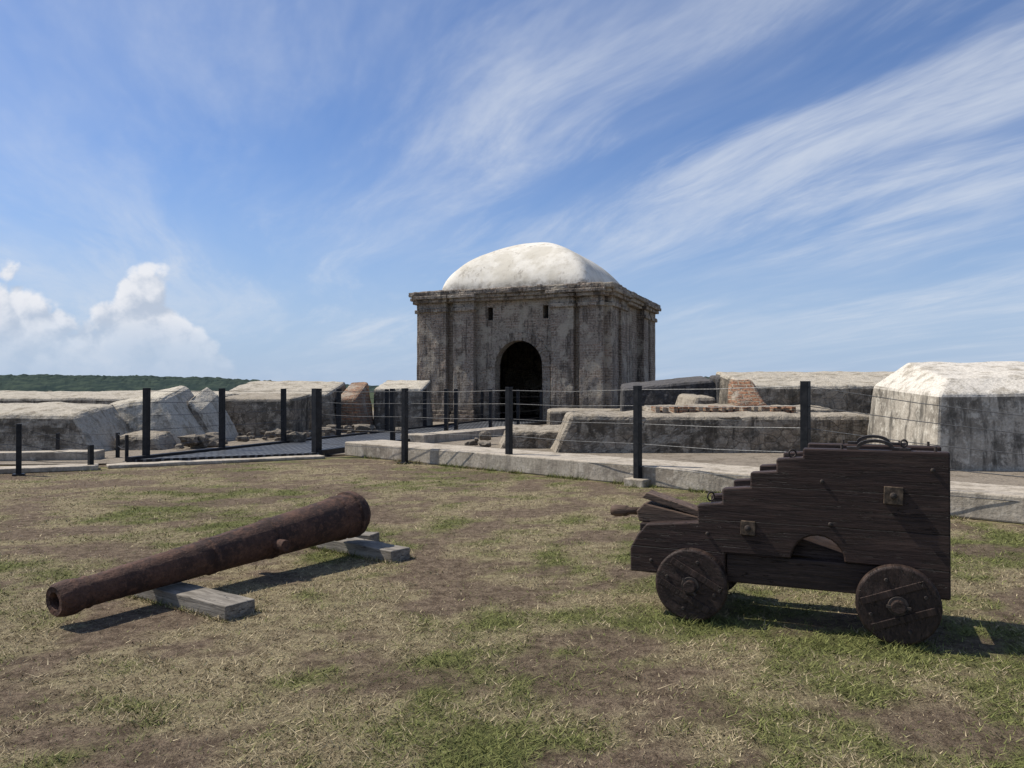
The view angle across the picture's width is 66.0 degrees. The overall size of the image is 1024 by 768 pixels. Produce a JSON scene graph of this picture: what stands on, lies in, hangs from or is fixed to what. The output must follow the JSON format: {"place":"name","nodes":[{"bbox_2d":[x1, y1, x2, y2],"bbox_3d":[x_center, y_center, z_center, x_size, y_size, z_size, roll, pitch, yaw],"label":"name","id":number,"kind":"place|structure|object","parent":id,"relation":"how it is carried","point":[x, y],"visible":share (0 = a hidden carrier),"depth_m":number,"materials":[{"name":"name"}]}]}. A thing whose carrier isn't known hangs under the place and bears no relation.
{"place":"outdoors","nodes":[
{"label":"outdoors","id":0,"kind":"place"},
{"bbox_2d":[0,374,708,392],"bbox_3d":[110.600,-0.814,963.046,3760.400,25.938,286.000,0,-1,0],"label":"forested hills","id":1,"kind":"structure","parent":0,"point":[55,382],"depth_m":879.62,"materials":[{"name":"green plant"}]},
{"bbox_2d":[0,393,1023,767],"bbox_3d":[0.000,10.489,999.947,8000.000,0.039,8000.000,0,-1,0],"label":"ground","id":2,"kind":"structure","parent":0,"point":[150,623],"depth_m":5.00,"materials":[{"name":"green plant"}]},
{"bbox_2d":[0,424,93,475],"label":"cable fence","id":3,"kind":"object","parent":2,"relation":"on","point":[90,456],"visible":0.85,"depth_m":14.92,"materials":[{"name":"black metal"}]},
{"bbox_2d":[0,463,98,473],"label":"concrete kerb","id":4,"kind":"structure","parent":2,"relation":"on","point":[42,468],"depth_m":15.61,"materials":[{"name":"grey concrete"}]},
{"bbox_2d":[134,582,254,620],"bbox_3d":[-2.440,1.610,5.957,1.240,0.110,0.255,0,-1,34],"label":"wooden sleeper","id":5,"kind":"object","parent":2,"relation":"on","point":[225,606],"visible":0.68,"depth_m":5.75,"materials":[{"name":"grey wood"}]},
{"bbox_2d":[46,491,370,616],"bbox_3d":[-2.315,1.324,6.609,0.540,0.557,3.010,0,-1,32],"label":"rusty cannon barrel","id":6,"kind":"object","parent":5,"relation":"on","point":[342,515],"visible":1,"depth_m":6.38,"materials":[{"name":"metal"}]},
{"bbox_2d":[106,455,324,468],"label":"concrete kerb","id":7,"kind":"structure","parent":2,"relation":"on","point":[186,462],"depth_m":17.32,"materials":[{"name":"grey concrete"}]},
{"bbox_2d":[316,537,409,561],"bbox_3d":[-1.514,1.621,7.825,1.202,0.121,0.247,0,-1,39],"label":"wooden sleeper","id":8,"kind":"object","parent":2,"relation":"on","point":[381,551],"visible":0.66,"depth_m":7.61,"materials":[{"name":"grey wood"}]},
{"bbox_2d":[357,531,378,541],"bbox_3d":[-1.724,1.635,8.436,0.590,0.107,0.207,0,-1,20],"label":"wooden sleeper","id":9,"kind":"object","parent":2,"relation":"on","point":[373,536],"visible":0.32,"depth_m":8.30,"materials":[{"name":"grey wood"}]},
{"bbox_2d":[408,242,660,421],"bbox_3d":[1.719,-2.911,43.679,11.130,9.842,11.124,0,-1,22],"label":"domed brick gatehouse","id":10,"kind":"object","parent":2,"relation":"on","point":[536,318],"visible":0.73,"depth_m":39.62,"materials":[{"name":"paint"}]},
{"bbox_2d":[311,381,1023,501],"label":"cable fence","id":11,"kind":"object","parent":2,"relation":"on","point":[637,479],"visible":0.8,"depth_m":13.27,"materials":[{"name":"black metal"}]},
{"bbox_2d":[610,435,950,644],"bbox_3d":[1.830,1.005,5.692,2.287,1.288,0.990,0,-1,24],"label":"wooden gun carriage","id":12,"kind":"object","parent":2,"relation":"on","point":[867,525],"visible":1,"depth_m":5.24,"materials":[{"name":"brown wood"}]},
{"bbox_2d":[0,411,1023,486],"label":"courtyard paving","id":13,"kind":"structure","parent":0,"point":[749,459],"depth_m":18.33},
{"bbox_2d":[0,449,104,460],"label":"concrete kerb","id":14,"kind":"structure","parent":13,"relation":"on","point":[41,455],"depth_m":17.86,"materials":[{"name":"grey concrete"}]},
{"bbox_2d":[0,402,128,450],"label":"stone merlon","id":15,"kind":"object","parent":13,"relation":"on","point":[107,422],"visible":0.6,"depth_m":20.19,"materials":[{"name":"grey stone"}]},
{"bbox_2d":[0,432,128,461],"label":"cable fence","id":16,"kind":"object","parent":13,"relation":"on","point":[117,448],"visible":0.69,"depth_m":18.39,"materials":[{"name":"black metal"}]},
{"bbox_2d":[0,390,226,403],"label":"stone merlon","id":17,"kind":"object","parent":13,"relation":"on","point":[83,397],"visible":0.2,"depth_m":33.82,"materials":[{"name":"grey stone"}]},
{"bbox_2d":[114,430,175,449],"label":"court wall","id":18,"kind":"structure","parent":13,"relation":"on","point":[157,438],"depth_m":21.04,"materials":[{"name":"stone"}]},
{"bbox_2d":[110,386,205,444],"bbox_3d":[-10.866,1.001,23.856,3.561,1.922,3.274,0,-1,0],"label":"sloped merlon","id":19,"kind":"object","parent":13,"relation":"on","point":[164,416],"visible":0.36,"depth_m":22.93,"materials":[{"name":"stone"}]},
{"bbox_2d":[188,387,238,440],"bbox_3d":[-9.419,1.022,24.992,1.154,1.848,1.966,0,-1,0],"label":"stone merlon end","id":20,"kind":"object","parent":13,"relation":"on","point":[199,407],"visible":0.41,"depth_m":24.75,"materials":[{"name":"grey stone"}]},
{"bbox_2d":[225,393,309,437],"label":"stone wall","id":21,"kind":"structure","parent":13,"relation":"on","point":[243,408],"depth_m":26.58,"materials":[{"name":"stone"}]},
{"bbox_2d":[225,381,345,429],"bbox_3d":[-8.873,0.933,31.252,4.342,2.181,3.546,0,-1,0],"label":"stone merlon","id":22,"kind":"object","parent":13,"relation":"on","point":[298,387],"visible":0.39,"depth_m":30.67,"materials":[{"name":"grey stone"}]},
{"bbox_2d":[142,388,483,455],"bbox_3d":[-4.848,0.992,28.378,0.264,1.621,22.709,0,-1,17],"label":"cable fence","id":23,"kind":"object","parent":13,"relation":"on","point":[146,412],"visible":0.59,"depth_m":21.00,"materials":[{"name":"black metal"}]},
{"bbox_2d":[174,424,490,448],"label":"rubble stones","id":24,"kind":"object","parent":13,"relation":"on","point":[292,437],"visible":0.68,"depth_m":23.00,"materials":[{"name":"grey stone"}]},
{"bbox_2d":[126,420,546,461],"bbox_3d":[-3.014,1.774,28.581,3.537,0.160,24.939,0,-1,17],"label":"footbridge","id":25,"kind":"object","parent":13,"relation":"on","point":[274,448],"visible":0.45,"depth_m":20.56,"materials":[{"name":"metal"}]},
{"bbox_2d":[341,382,372,431],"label":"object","id":26,"kind":"object","parent":13,"relation":"on","point":[360,404],"visible":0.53,"depth_m":30.74,"materials":[{"name":"brown stone"}]},
{"bbox_2d":[373,380,432,428],"bbox_3d":[-4.684,0.921,34.256,2.194,2.242,3.548,0,-1,0],"label":"stone merlon","id":27,"kind":"object","parent":13,"relation":"on","point":[414,410],"visible":0.48,"depth_m":32.58,"materials":[{"name":"grey stone"}]},
{"bbox_2d":[390,389,544,440],"bbox_3d":[-1.043,1.007,30.004,0.264,1.621,15.339,0,-1,19],"label":"cable fence","id":28,"kind":"object","parent":13,"relation":"on","point":[446,407],"visible":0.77,"depth_m":27.29,"materials":[{"name":"black metal"}]},
{"bbox_2d":[400,425,542,442],"bbox_3d":[-1.099,1.702,27.197,0.922,0.308,7.985,0,-1,28],"label":"stone coping","id":29,"kind":"object","parent":13,"relation":"on","point":[441,436],"visible":0.56,"depth_m":25.05,"materials":[{"name":"stone"}]},
{"bbox_2d":[499,424,560,448],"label":"court wall","id":30,"kind":"structure","parent":13,"relation":"on","point":[547,432],"depth_m":21.54,"materials":[{"name":"stone"}]},
{"bbox_2d":[547,408,619,424],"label":"court wall","id":31,"kind":"structure","parent":13,"relation":"on","point":[555,414],"depth_m":30.11,"materials":[{"name":"stone"}]},
{"bbox_2d":[620,376,716,410],"bbox_3d":[6.199,0.839,29.586,4.316,2.312,3.417,0,-1,8],"label":"dark stone merlon","id":32,"kind":"object","parent":13,"relation":"on","point":[659,397],"visible":0.37,"depth_m":28.27,"materials":[{"name":"grey stone"}]},
{"bbox_2d":[709,375,719,403],"bbox_3d":[7.733,0.817,28.582,0.987,2.311,2.613,0,-1,10],"label":"dark stone merlon","id":33,"kind":"object","parent":32,"relation":"on","point":[715,379],"visible":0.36,"depth_m":27.55,"materials":[{"name":"grey stone"}]},
{"bbox_2d":[345,440,1023,523],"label":"concrete parapet","id":34,"kind":"structure","parent":13,"relation":"on","point":[543,463],"depth_m":13.84,"materials":[{"name":"grey concrete"}]},
{"bbox_2d":[675,394,715,404],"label":"stone block","id":35,"kind":"structure","parent":13,"relation":"on","point":[690,399],"depth_m":24.82,"materials":[{"name":"stone"}]},
{"bbox_2d":[550,410,869,452],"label":"court wall","id":36,"kind":"structure","parent":13,"relation":"on","point":[720,433],"depth_m":20.07,"materials":[{"name":"stone"}]},
{"bbox_2d":[651,406,795,412],"bbox_3d":[5.832,0.709,21.843,3.834,0.209,0.746,0,-1,0],"label":"brick ledge","id":37,"kind":"object","parent":36,"relation":"on","point":[725,409],"visible":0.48,"depth_m":21.50,"materials":[{"name":"grey stone"}]},
{"bbox_2d":[642,403,834,412],"bbox_3d":[6.497,1.271,23.203,5.448,1.378,2.070,0,-1,0],"label":"court wall ledge","id":38,"kind":"object","parent":13,"relation":"on","point":[648,408],"visible":0.14,"depth_m":23.33,"materials":[{"name":"stone"}]},
{"bbox_2d":[728,379,767,405],"bbox_3d":[7.252,0.401,23.706,1.325,1.090,1.044,0,-1,0],"label":"red brick step","id":39,"kind":"object","parent":38,"relation":"on","point":[747,395],"visible":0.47,"depth_m":23.65,"materials":[{"name":"red brick"}]},
{"bbox_2d":[719,373,891,413],"bbox_3d":[10.562,0.792,25.742,6.950,2.378,3.577,0,-1,0],"label":"stone merlon","id":40,"kind":"object","parent":13,"relation":"on","point":[857,383],"visible":0.22,"depth_m":24.11,"materials":[{"name":"grey stone"}]},
{"bbox_2d":[716,371,894,374],"bbox_3d":[19.534,0.722,34.506,21.030,2.680,3.080,0,-1,0],"label":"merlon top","id":41,"kind":"object","parent":13,"relation":"on","point":[827,372],"visible":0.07,"depth_m":35.40,"materials":[{"name":"grey stone"}]},
{"bbox_2d":[867,361,1023,470],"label":"whitewashed merlon","id":42,"kind":"object","parent":13,"relation":"on","point":[994,386],"visible":0.74,"depth_m":15.79,"materials":[{"name":"stone"}]},
{"bbox_2d":[0,0,1023,385],"label":"sky","id":43,"kind":"structure","parent":0,"point":[261,190],"materials":[{"name":"blue"}]}
]}

